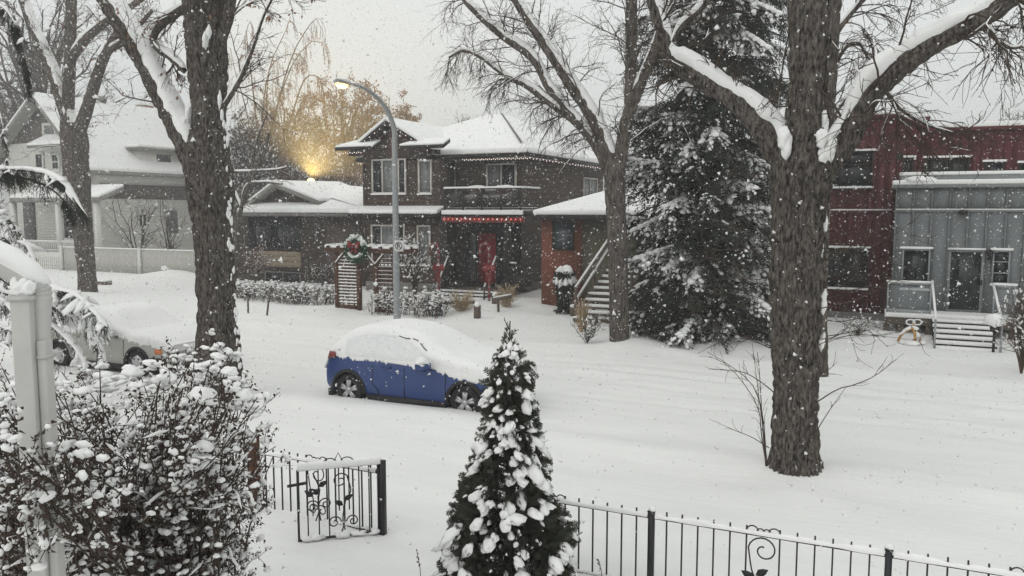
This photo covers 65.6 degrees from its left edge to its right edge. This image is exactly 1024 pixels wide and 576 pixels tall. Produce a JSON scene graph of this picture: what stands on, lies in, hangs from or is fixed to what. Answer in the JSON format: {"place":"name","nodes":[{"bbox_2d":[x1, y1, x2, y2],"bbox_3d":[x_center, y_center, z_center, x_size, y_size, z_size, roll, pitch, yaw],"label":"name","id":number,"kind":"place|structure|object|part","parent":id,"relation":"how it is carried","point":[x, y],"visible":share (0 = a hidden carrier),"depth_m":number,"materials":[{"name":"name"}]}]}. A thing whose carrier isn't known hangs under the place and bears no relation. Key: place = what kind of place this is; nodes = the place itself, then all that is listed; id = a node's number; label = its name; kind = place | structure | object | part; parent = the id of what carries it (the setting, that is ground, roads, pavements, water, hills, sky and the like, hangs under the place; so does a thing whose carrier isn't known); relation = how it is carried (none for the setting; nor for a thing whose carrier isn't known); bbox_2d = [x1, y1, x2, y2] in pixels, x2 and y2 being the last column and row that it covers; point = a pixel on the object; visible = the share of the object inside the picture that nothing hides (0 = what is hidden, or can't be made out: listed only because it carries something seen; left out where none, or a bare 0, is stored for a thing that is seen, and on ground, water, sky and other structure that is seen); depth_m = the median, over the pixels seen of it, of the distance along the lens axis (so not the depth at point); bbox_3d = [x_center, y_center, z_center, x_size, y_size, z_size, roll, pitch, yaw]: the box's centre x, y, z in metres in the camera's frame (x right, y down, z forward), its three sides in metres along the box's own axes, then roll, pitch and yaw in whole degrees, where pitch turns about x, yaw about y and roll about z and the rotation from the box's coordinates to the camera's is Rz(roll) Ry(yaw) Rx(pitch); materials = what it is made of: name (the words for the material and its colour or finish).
{"place":"outdoors","nodes":[
{"label":"outdoors","id":0,"kind":"place"},
{"bbox_2d":[0,92,243,258],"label":"white house","id":1,"kind":"structure","parent":0,"point":[106,158],"depth_m":60.09,"materials":[{"name":"beige"}]},
{"bbox_2d":[22,202,36,248],"bbox_3d":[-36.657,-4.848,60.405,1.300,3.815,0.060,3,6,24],"label":"front door","id":2,"kind":"structure","parent":1,"relation":"in","point":[30,228],"depth_m":60.34,"materials":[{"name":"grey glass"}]},
{"bbox_2d":[34,152,44,168],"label":"window","id":3,"kind":"structure","parent":1,"relation":"in","point":[39,160],"depth_m":59.26,"materials":[{"name":"glass"}]},
{"bbox_2d":[42,123,56,135],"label":"window","id":4,"kind":"structure","parent":1,"relation":"in","point":[51,131],"depth_m":58.57,"materials":[{"name":"glass"}]},
{"bbox_2d":[50,153,60,170],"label":"window","id":5,"kind":"structure","parent":1,"relation":"in","point":[55,163],"depth_m":58.54,"materials":[{"name":"white paint"}]},
{"bbox_2d":[62,213,73,240],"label":"window","id":6,"kind":"structure","parent":1,"relation":"in","point":[66,233],"depth_m":58.69,"materials":[{"name":"glass"}]},
{"bbox_2d":[137,213,147,227],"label":"window","id":7,"kind":"structure","parent":1,"relation":"in","point":[139,215],"depth_m":61.43,"materials":[{"name":"glass"}]},
{"bbox_2d":[165,209,180,235],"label":"window","id":8,"kind":"structure","parent":1,"relation":"in","point":[172,232],"depth_m":64.27,"materials":[{"name":"glass"}]},
{"bbox_2d":[227,18,329,185],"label":"weeping tree","id":9,"kind":"object","parent":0,"point":[272,128],"visible":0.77,"depth_m":64.24,"materials":[{"name":"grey plant"}]},
{"bbox_2d":[0,369,1023,575],"bbox_3d":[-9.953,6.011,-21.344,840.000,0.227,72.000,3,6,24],"label":"snowy yard","id":10,"kind":"structure","parent":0,"point":[969,531],"depth_m":10.32,"materials":[{"name":"white snow"}]},
{"bbox_2d":[6,277,49,575],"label":"porch column","id":11,"kind":"structure","parent":10,"relation":"on","point":[21,297],"depth_m":3.92,"materials":[{"name":"grey paint"}]},
{"bbox_2d":[0,240,65,575],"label":"drain pipe","id":12,"kind":"object","parent":11,"relation":"attached to","point":[17,264],"visible":0.88,"depth_m":3.96,"materials":[{"name":"metal"}]},
{"bbox_2d":[0,3,112,373],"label":"spruce tree","id":13,"kind":"object","parent":10,"relation":"on","point":[67,300],"visible":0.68,"depth_m":15.32,"materials":[{"name":"green plant"}]},
{"bbox_2d":[0,328,293,575],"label":"leafy bush","id":14,"kind":"object","parent":10,"relation":"on","point":[143,514],"visible":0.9,"depth_m":5.25,"materials":[{"name":"green plant"}]},
{"bbox_2d":[91,0,322,405],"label":"bare tree","id":15,"kind":"object","parent":10,"relation":"on","point":[214,217],"visible":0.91,"depth_m":15.59,"materials":[{"name":"brown plant"}]},
{"bbox_2d":[247,429,260,507],"bbox_3d":[-3.346,2.496,10.343,0.162,1.362,0.146,3,6,24],"label":"fence post","id":16,"kind":"object","parent":10,"relation":"on","point":[250,468],"visible":0.21,"depth_m":10.28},
{"bbox_2d":[256,448,377,530],"bbox_3d":[-2.441,2.542,9.934,1.890,0.921,0.059,3,6,24],"label":"iron fence panel","id":17,"kind":"object","parent":10,"relation":"on","point":[273,454],"visible":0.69,"depth_m":9.89,"materials":[{"name":"metal"}]},
{"bbox_2d":[287,453,386,541],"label":"iron gate","id":18,"kind":"structure","parent":10,"relation":"on","point":[381,529],"depth_m":9.38,"materials":[{"name":"metal"}]},
{"bbox_2d":[431,317,582,575],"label":"cedar tree","id":19,"kind":"object","parent":10,"relation":"on","point":[475,517],"visible":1,"depth_m":7.35,"materials":[{"name":"green plant"}]},
{"bbox_2d":[458,478,647,575],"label":"iron fence panel","id":20,"kind":"object","parent":10,"relation":"on","point":[621,510],"visible":0.34,"depth_m":8.37,"materials":[{"name":"metal"}]},
{"bbox_2d":[647,505,884,575],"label":"iron fence panel","id":21,"kind":"object","parent":10,"relation":"on","point":[713,525],"visible":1,"depth_m":7.76,"materials":[{"name":"metal"}]},
{"bbox_2d":[600,0,1023,476],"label":"bare tree","id":22,"kind":"object","parent":10,"relation":"on","point":[781,143],"visible":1,"depth_m":11.05,"materials":[{"name":"brown plant"}]},
{"bbox_2d":[884,543,1023,575],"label":"iron fence panel","id":23,"kind":"object","parent":10,"relation":"on","point":[927,559],"visible":1,"depth_m":7.06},
{"bbox_2d":[0,309,1023,499],"bbox_3d":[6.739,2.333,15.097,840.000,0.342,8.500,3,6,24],"label":"snowy street","id":24,"kind":"structure","parent":0,"point":[886,446],"depth_m":15.71,"materials":[{"name":"white snow"}]},
{"bbox_2d":[51,302,196,375],"bbox_3d":[-9.692,1.206,19.710,4.695,1.562,2.179,3,6,24],"label":"parked car","id":25,"kind":"object","parent":24,"relation":"on","point":[139,315],"visible":0.68,"depth_m":18.97,"materials":[{"name":"beige metal"}]},
{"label":"side window","id":26,"kind":"part","parent":25,"relation":"part of","materials":[{"name":"white glass"}]},
{"bbox_2d":[325,318,536,411],"bbox_3d":[-1.758,1.543,15.962,4.115,1.642,2.111,3,6,24],"label":"parked car","id":27,"kind":"object","parent":24,"relation":"on","point":[438,383],"visible":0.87,"depth_m":15.55,"materials":[{"name":"blue paint"}]},
{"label":"side window","id":28,"kind":"part","parent":27,"relation":"part of","materials":[{"name":"white glass"}]},
{"bbox_2d":[819,0,953,376],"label":"bare tree","id":29,"kind":"object","parent":24,"relation":"on","point":[836,25],"visible":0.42,"depth_m":15.77,"materials":[{"name":"brown plant"}]},
{"bbox_2d":[0,215,1023,380],"bbox_3d":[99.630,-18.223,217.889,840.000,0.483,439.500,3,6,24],"label":"snowy ground","id":30,"kind":"structure","parent":0,"point":[945,361],"depth_m":26.51,"materials":[{"name":"snow"}]},
{"bbox_2d":[0,70,30,215],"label":"distant tree","id":31,"kind":"object","parent":30,"relation":"on","point":[5,120],"visible":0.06,"depth_m":87.09,"materials":[{"name":"grey plant"}]},
{"bbox_2d":[35,256,59,268],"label":"picket fence","id":32,"kind":"object","parent":30,"relation":"on","point":[51,261],"visible":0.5,"depth_m":49.53,"materials":[{"name":"white paint"}]},
{"bbox_2d":[0,0,138,164],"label":"distant tree","id":33,"kind":"object","parent":30,"relation":"on","point":[38,86],"visible":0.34,"depth_m":69.32,"materials":[{"name":"grey plant"}]},
{"bbox_2d":[4,0,160,291],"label":"bare tree","id":34,"kind":"object","parent":30,"relation":"on","point":[71,138],"visible":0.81,"depth_m":35.12,"materials":[{"name":"grey plant"}]},
{"bbox_2d":[97,279,111,284],"bbox_3d":[-20.372,-0.219,39.717,0.620,0.380,0.420,3,6,24],"label":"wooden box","id":35,"kind":"object","parent":30,"relation":"on","point":[103,282],"visible":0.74,"depth_m":39.56,"materials":[{"name":"brown wood"}]},
{"bbox_2d":[59,245,195,273],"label":"board fence","id":36,"kind":"object","parent":30,"relation":"on","point":[146,255],"visible":0.56,"depth_m":46.40,"materials":[{"name":"white paint"}]},
{"bbox_2d":[103,180,164,249],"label":"bare shrub","id":37,"kind":"object","parent":30,"relation":"on","point":[143,241],"visible":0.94,"depth_m":48.04,"materials":[{"name":"brown plant"}]},
{"bbox_2d":[146,191,188,250],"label":"bare shrub","id":38,"kind":"object","parent":30,"relation":"on","point":[169,239],"visible":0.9,"depth_m":47.14,"materials":[{"name":"brown plant"}]},
{"bbox_2d":[247,296,248,312],"bbox_3d":[-9.591,0.724,28.878,0.096,0.876,0.069,3,6,24],"label":"garden stake","id":39,"kind":"object","parent":30,"relation":"on","point":[248,304],"visible":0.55,"depth_m":28.83,"materials":[{"name":"brown wood"}]},
{"bbox_2d":[228,106,287,211],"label":"distant tree","id":40,"kind":"object","parent":30,"relation":"on","point":[246,163],"visible":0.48,"depth_m":62.88,"materials":[{"name":"grey plant"}]},
{"bbox_2d":[243,244,272,284],"bbox_3d":[-12.673,-1.210,39.959,1.693,2.177,2.081,-1,6,-12],"label":"bare shrub","id":41,"kind":"object","parent":30,"relation":"on","point":[257,269],"visible":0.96,"depth_m":39.82,"materials":[{"name":"brown plant"}]},
{"bbox_2d":[233,98,294,281],"bbox_3d":[-11.934,-4.132,37.710,4.336,9.503,1.969,3,6,24],"label":"bare tree","id":42,"kind":"object","parent":30,"relation":"on","point":[246,187],"visible":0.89,"depth_m":37.58,"materials":[{"name":"grey plant"}]},
{"bbox_2d":[266,288,270,315],"bbox_3d":[-8.633,0.614,28.123,0.276,1.255,0.069,3,6,24],"label":"garden stake","id":43,"kind":"object","parent":30,"relation":"on","point":[267,310],"visible":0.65,"depth_m":28.09,"materials":[{"name":"brown wood"}]},
{"bbox_2d":[231,76,339,180],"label":"distant tree","id":44,"kind":"object","parent":30,"relation":"on","point":[277,138],"visible":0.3,"depth_m":73.16,"materials":[{"name":"brown plant"}]},
{"bbox_2d":[235,279,341,304],"bbox_3d":[-9.325,0.145,32.636,5.542,1.091,1.816,3,6,24],"label":"hedge","id":45,"kind":"object","parent":30,"relation":"on","point":[246,288],"visible":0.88,"depth_m":32.21,"materials":[{"name":"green plant"}]},
{"bbox_2d":[233,179,365,285],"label":"bungalow","id":46,"kind":"object","parent":30,"relation":"on","point":[289,221],"visible":0.45,"depth_m":40.43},
{"bbox_2d":[247,216,301,249],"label":"window","id":47,"kind":"structure","parent":46,"relation":"in","point":[263,223],"depth_m":40.88,"materials":[{"name":"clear glass"}]},
{"bbox_2d":[264,271,301,282],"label":"window","id":48,"kind":"structure","parent":46,"relation":"in","point":[288,276],"depth_m":40.89,"materials":[{"name":"glass"}]},
{"bbox_2d":[309,260,334,285],"bbox_3d":[-9.011,-0.708,38.307,1.625,1.413,1.756,3,6,24],"label":"bare shrub","id":49,"kind":"object","parent":30,"relation":"on","point":[322,276],"visible":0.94,"depth_m":38.16,"materials":[{"name":"brown plant"}]},
{"bbox_2d":[290,138,361,186],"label":"distant tree","id":50,"kind":"object","parent":30,"relation":"on","point":[321,171],"visible":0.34,"depth_m":70.47,"materials":[{"name":"yellow plant"}]},
{"bbox_2d":[274,67,393,186],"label":"distant tree","id":51,"kind":"object","parent":30,"relation":"on","point":[356,167],"visible":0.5,"depth_m":72.83,"materials":[{"name":"yellow plant"}]},
{"bbox_2d":[341,278,355,297],"bbox_3d":[-7.012,0.033,33.563,1.255,0.958,0.862,3,6,24],"label":"bare shrub","id":52,"kind":"object","parent":30,"relation":"on","point":[347,288],"visible":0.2,"depth_m":33.52,"materials":[{"name":"plant"}]},
{"bbox_2d":[333,78,400,318],"bbox_3d":[-4.191,-2.105,23.306,0.353,7.581,3.118,3,6,24],"label":"street lamp","id":53,"kind":"object","parent":30,"relation":"on","point":[344,82],"visible":0.95,"depth_m":24.47,"materials":[{"name":"metal"}]},
{"bbox_2d":[394,240,403,250],"bbox_3d":[-3.490,-1.298,24.498,0.320,0.336,0.038,3,6,24],"label":"parking sign","id":54,"kind":"object","parent":53,"relation":"attached to","point":[398,244],"visible":1,"depth_m":24.49,"materials":[{"name":"white"}]},
{"bbox_2d":[324,243,418,312],"bbox_3d":[-5.257,-0.283,29.738,3.732,2.706,1.060,3,6,24],"label":"garden arbor","id":55,"kind":"object","parent":30,"relation":"on","point":[335,248],"visible":0.67,"depth_m":29.74,"materials":[{"name":"wood"}]},
{"bbox_2d":[342,233,368,263],"bbox_3d":[-5.772,-1.451,29.359,1.175,1.221,0.409,3,6,24],"label":"wreath","id":56,"kind":"object","parent":55,"relation":"hanging from","point":[349,242],"visible":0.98,"depth_m":29.26,"materials":[{"name":"plant"}]},
{"bbox_2d":[364,89,421,125],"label":"distant tree","id":57,"kind":"object","parent":30,"relation":"on","point":[404,114],"visible":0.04,"depth_m":72.85,"materials":[{"name":"brown plant"}]},
{"bbox_2d":[366,286,451,317],"bbox_3d":[-3.635,0.496,28.736,3.425,1.174,1.739,3,6,24],"label":"hedge","id":58,"kind":"object","parent":30,"relation":"on","point":[420,303],"visible":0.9,"depth_m":28.54,"materials":[{"name":"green plant"}]},
{"bbox_2d":[388,224,437,298],"bbox_3d":[-4.069,-1.081,33.027,2.181,3.275,2.143,-1,6,-11],"label":"bare shrub","id":59,"kind":"object","parent":30,"relation":"on","point":[416,276],"visible":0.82,"depth_m":33.16,"materials":[{"name":"brown plant"}]},
{"bbox_2d":[429,242,444,298],"bbox_3d":[-3.177,-0.739,33.458,0.792,2.394,0.236,3,6,24],"label":"candy cane","id":60,"kind":"object","parent":30,"relation":"on","point":[437,275],"visible":0.87,"depth_m":33.41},
{"bbox_2d":[431,303,442,315],"bbox_3d":[-2.655,0.849,28.202,0.496,0.662,0.024,3,6,24],"label":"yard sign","id":61,"kind":"object","parent":30,"relation":"on","point":[439,314],"visible":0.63,"depth_m":28.15,"materials":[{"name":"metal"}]},
{"bbox_2d":[441,299,474,306],"bbox_3d":[-2.019,0.710,29.712,1.406,0.635,0.090,3,6,24],"label":"garden rail","id":62,"kind":"object","parent":30,"relation":"on","point":[452,302],"visible":0.26,"depth_m":29.75,"materials":[{"name":"brown wood"}]},
{"bbox_2d":[448,290,474,311],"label":"straw grass","id":63,"kind":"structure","parent":30,"relation":"on","point":[463,305],"depth_m":28.80,"materials":[{"name":"plant"}]},
{"bbox_2d":[453,109,475,122],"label":"distant tree","id":64,"kind":"object","parent":30,"relation":"on","point":[462,119],"visible":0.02,"depth_m":95.41,"materials":[{"name":"grey plant"}]},
{"bbox_2d":[335,113,602,299],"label":"brown house","id":65,"kind":"structure","parent":30,"relation":"on","point":[581,177],"depth_m":36.08,"materials":[{"name":"brown brick"}]},
{"bbox_2d":[370,225,405,265],"bbox_3d":[-5.714,-1.965,36.532,1.885,1.881,0.160,3,6,24],"label":"window","id":66,"kind":"structure","parent":65,"relation":"in","point":[384,232],"depth_m":36.60,"materials":[{"name":"grey glass"}]},
{"bbox_2d":[370,158,406,194],"bbox_3d":[-5.623,-5.059,36.179,1.900,1.623,0.160,3,6,24],"label":"window","id":67,"kind":"structure","parent":65,"relation":"in","point":[380,179],"depth_m":36.26,"materials":[{"name":"grey glass"}]},
{"bbox_2d":[417,225,430,265],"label":"window","id":68,"kind":"structure","parent":65,"relation":"in","point":[421,227],"depth_m":35.74,"materials":[{"name":"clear glass"}]},
{"bbox_2d":[417,160,432,194],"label":"window","id":69,"kind":"structure","parent":65,"relation":"in","point":[424,188],"depth_m":35.43,"materials":[{"name":"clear glass"}]},
{"bbox_2d":[454,163,457,186],"bbox_3d":[-2.706,-4.629,36.494,0.484,2.145,0.051,3,6,24],"label":"balcony door","id":70,"kind":"structure","parent":65,"relation":"in","point":[456,166],"depth_m":36.36,"materials":[{"name":"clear glass"}]},
{"bbox_2d":[476,230,498,282],"bbox_3d":[-1.168,-1.474,37.320,1.155,2.432,0.118,3,6,24],"label":"front door","id":71,"kind":"structure","parent":65,"relation":"in","point":[493,242],"depth_m":37.29,"materials":[{"name":"red paint"}]},
{"bbox_2d":[486,163,516,189],"bbox_3d":[-0.490,-4.933,35.387,1.531,1.229,0.160,3,6,24],"label":"window","id":72,"kind":"structure","parent":65,"relation":"in","point":[502,170],"depth_m":35.39,"materials":[{"name":"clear glass"}]},
{"bbox_2d":[582,177,597,196],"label":"window","id":73,"kind":"structure","parent":65,"relation":"in","point":[587,183],"depth_m":43.25,"materials":[{"name":"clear glass"}]},
{"bbox_2d":[473,301,480,318],"bbox_3d":[-1.229,0.802,27.776,0.238,0.708,0.241,3,6,24],"label":"wooden post","id":74,"kind":"object","parent":30,"relation":"on","point":[477,312],"visible":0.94,"depth_m":27.71,"materials":[{"name":"brown wood"}]},
{"bbox_2d":[479,242,495,300],"bbox_3d":[-1.019,-0.671,32.476,0.792,2.417,0.236,3,6,24],"label":"candy cane","id":75,"kind":"object","parent":30,"relation":"on","point":[488,268],"visible":0.99,"depth_m":32.45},
{"bbox_2d":[492,292,496,303],"bbox_3d":[-0.661,0.426,30.689,0.257,0.562,0.251,3,6,24],"label":"wooden post","id":76,"kind":"object","parent":30,"relation":"on","point":[493,295],"visible":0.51,"depth_m":30.62,"materials":[{"name":"brown wood"}]},
{"bbox_2d":[493,294,511,311],"bbox_3d":[-0.361,0.643,28.945,0.735,0.921,0.090,3,6,24],"label":"garden rail","id":77,"kind":"object","parent":30,"relation":"on","point":[502,297],"visible":0.88,"depth_m":28.93,"materials":[{"name":"brown wood"}]},
{"bbox_2d":[494,283,518,306],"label":"straw grass","id":78,"kind":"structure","parent":30,"relation":"on","point":[505,302],"depth_m":30.11,"materials":[{"name":"plant"}]},
{"bbox_2d":[419,0,688,341],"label":"bare tree","id":79,"kind":"object","parent":30,"relation":"on","point":[607,150],"visible":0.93,"depth_m":21.71,"materials":[{"name":"grey plant"}]},
{"bbox_2d":[553,265,576,313],"bbox_3d":[1.900,0.137,28.819,0.900,1.955,0.964,3,6,24],"label":"weeping conifer","id":80,"kind":"object","parent":30,"relation":"on","point":[563,282],"visible":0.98,"depth_m":28.60,"materials":[{"name":"green plant"}]},
{"bbox_2d":[567,297,572,313],"bbox_3d":[2.096,0.654,28.877,0.207,0.790,0.208,3,6,24],"label":"wooden post","id":81,"kind":"object","parent":30,"relation":"on","point":[570,301],"visible":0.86,"depth_m":28.79,"materials":[{"name":"brown wood"}]},
{"bbox_2d":[570,304,573,315],"bbox_3d":[2.170,0.829,28.328,0.212,0.539,0.210,-1,6,-6],"label":"wooden post","id":82,"kind":"object","parent":30,"relation":"on","point":[571,310],"visible":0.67,"depth_m":28.25,"materials":[{"name":"brown wood"}]},
{"bbox_2d":[573,298,590,331],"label":"straw grass","id":83,"kind":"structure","parent":30,"relation":"on","point":[582,312],"depth_m":24.42,"materials":[{"name":"plant"}]},
{"bbox_2d":[562,134,603,190],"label":"distant tree","id":84,"kind":"object","parent":30,"relation":"on","point":[584,145],"visible":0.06,"depth_m":84.18,"materials":[{"name":"grey plant"}]},
{"bbox_2d":[570,317,605,342],"bbox_3d":[2.086,1.194,21.921,0.813,0.784,0.709,-2,6,-20],"label":"bare shrub","id":85,"kind":"object","parent":30,"relation":"on","point":[590,332],"visible":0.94,"depth_m":21.89,"materials":[{"name":"brown plant"}]},
{"bbox_2d":[573,316,609,324],"bbox_3d":[2.682,1.141,26.361,1.397,0.449,0.150,3,6,24],"label":"rail fence","id":86,"kind":"object","parent":30,"relation":"on","point":[597,318],"visible":0.41,"depth_m":26.23,"materials":[{"name":"brown wood"}]},
{"bbox_2d":[574,239,649,317],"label":"wooden stairs","id":87,"kind":"structure","parent":30,"relation":"on","point":[596,286],"depth_m":27.81,"materials":[{"name":"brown wood"}]},
{"bbox_2d":[532,185,694,310],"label":"stucco house","id":88,"kind":"structure","parent":30,"relation":"on","point":[552,219],"depth_m":30.19,"materials":[{"name":"red stone"}]},
{"bbox_2d":[552,220,574,249],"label":"window","id":89,"kind":"structure","parent":88,"relation":"in","point":[558,226],"depth_m":30.34,"materials":[{"name":"grey glass"}]},
{"bbox_2d":[601,0,789,354],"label":"spruce tree","id":90,"kind":"object","parent":30,"relation":"on","point":[672,193],"visible":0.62,"depth_m":22.11,"materials":[{"name":"green plant"}]},
{"bbox_2d":[834,315,879,333],"bbox_3d":[10.217,1.117,23.322,1.000,0.597,1.139,-1,6,-11],"label":"bare shrub","id":91,"kind":"object","parent":30,"relation":"on","point":[858,323],"visible":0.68,"depth_m":23.27,"materials":[{"name":"brown plant"}]},
{"bbox_2d":[897,319,925,345],"bbox_3d":[11.356,1.248,22.553,0.773,0.753,0.525,3,6,24],"label":"wooden ornament","id":92,"kind":"object","parent":30,"relation":"on","point":[914,329],"visible":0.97,"depth_m":22.55,"materials":[{"name":"brown wood"}]},
{"bbox_2d":[827,112,1023,352],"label":"red house","id":93,"kind":"structure","parent":30,"relation":"on","point":[912,250],"depth_m":24.86,"materials":[{"name":"metal"}]},
{"bbox_2d":[828,246,870,289],"bbox_3d":[11.412,-0.693,27.137,1.488,1.487,0.160,3,6,24],"label":"window","id":94,"kind":"structure","parent":93,"relation":"in","point":[853,285],"depth_m":27.13,"materials":[{"name":"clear glass"}]},
{"bbox_2d":[833,148,875,187],"bbox_3d":[11.475,-4.016,26.773,1.394,1.305,0.160,3,6,24],"label":"window","id":95,"kind":"structure","parent":93,"relation":"in","point":[855,178],"depth_m":26.74,"materials":[{"name":"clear glass"}]},
{"bbox_2d":[903,155,915,171],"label":"window","id":96,"kind":"structure","parent":93,"relation":"in","point":[909,166],"depth_m":26.09,"materials":[{"name":"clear glass"}]},
{"bbox_2d":[899,246,932,290],"bbox_3d":[12.665,-0.610,24.940,0.912,1.374,0.160,3,6,24],"label":"window","id":97,"kind":"structure","parent":93,"relation":"in","point":[916,256],"depth_m":24.95,"materials":[{"name":"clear glass"}]},
{"bbox_2d":[923,155,971,171],"bbox_3d":[14.024,-3.878,25.637,1.400,0.779,0.130,3,6,24],"label":"window","id":98,"kind":"structure","parent":93,"relation":"in","point":[955,159],"depth_m":25.61,"materials":[{"name":"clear glass"}]},
{"bbox_2d":[945,248,985,312],"bbox_3d":[13.924,-0.242,24.428,1.016,1.970,0.110,3,6,24],"label":"entrance door","id":99,"kind":"structure","parent":93,"relation":"in","point":[963,303],"depth_m":24.41,"materials":[{"name":"grey glass"}]},
{"bbox_2d":[982,159,1006,170],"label":"window","id":100,"kind":"structure","parent":93,"relation":"in","point":[998,165],"depth_m":25.08,"materials":[{"name":"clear glass"}]},
{"bbox_2d":[990,248,1013,285],"bbox_3d":[14.754,-0.633,23.981,0.590,1.141,0.160,3,6,24],"label":"window","id":101,"kind":"structure","parent":93,"relation":"in","point":[997,259],"depth_m":24.00,"materials":[{"name":"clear glass"}]},
{"bbox_2d":[1017,161,1023,169],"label":"window","id":102,"kind":"structure","parent":93,"relation":"in","point":[1021,163],"depth_m":24.78,"materials":[{"name":"clear glass"}]},
{"bbox_2d":[983,313,1005,351],"bbox_3d":[13.004,1.264,21.444,0.482,1.188,0.467,-1,6,-7],"label":"garden lantern","id":103,"kind":"object","parent":30,"relation":"on","point":[994,317],"visible":0.88,"depth_m":21.32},
{"bbox_2d":[993,287,1023,373],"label":"bare shrub","id":104,"kind":"object","parent":30,"relation":"on","point":[1017,327],"visible":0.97,"depth_m":18.80,"materials":[{"name":"plant"}]},
{"bbox_2d":[998,102,1023,130],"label":"distant tree","id":105,"kind":"object","parent":30,"relation":"on","point":[1014,116],"visible":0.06,"depth_m":52.27,"materials":[{"name":"grey plant"}]},
{"bbox_2d":[0,0,1023,575],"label":"falling snow","id":106,"kind":"structure","parent":0,"point":[472,202],"depth_m":14.71,"materials":[{"name":"snow"}]},
{"bbox_2d":[0,0,1023,212],"label":"sky","id":107,"kind":"structure","parent":0,"point":[360,25],"materials":[{"name":"grey"}]}
]}

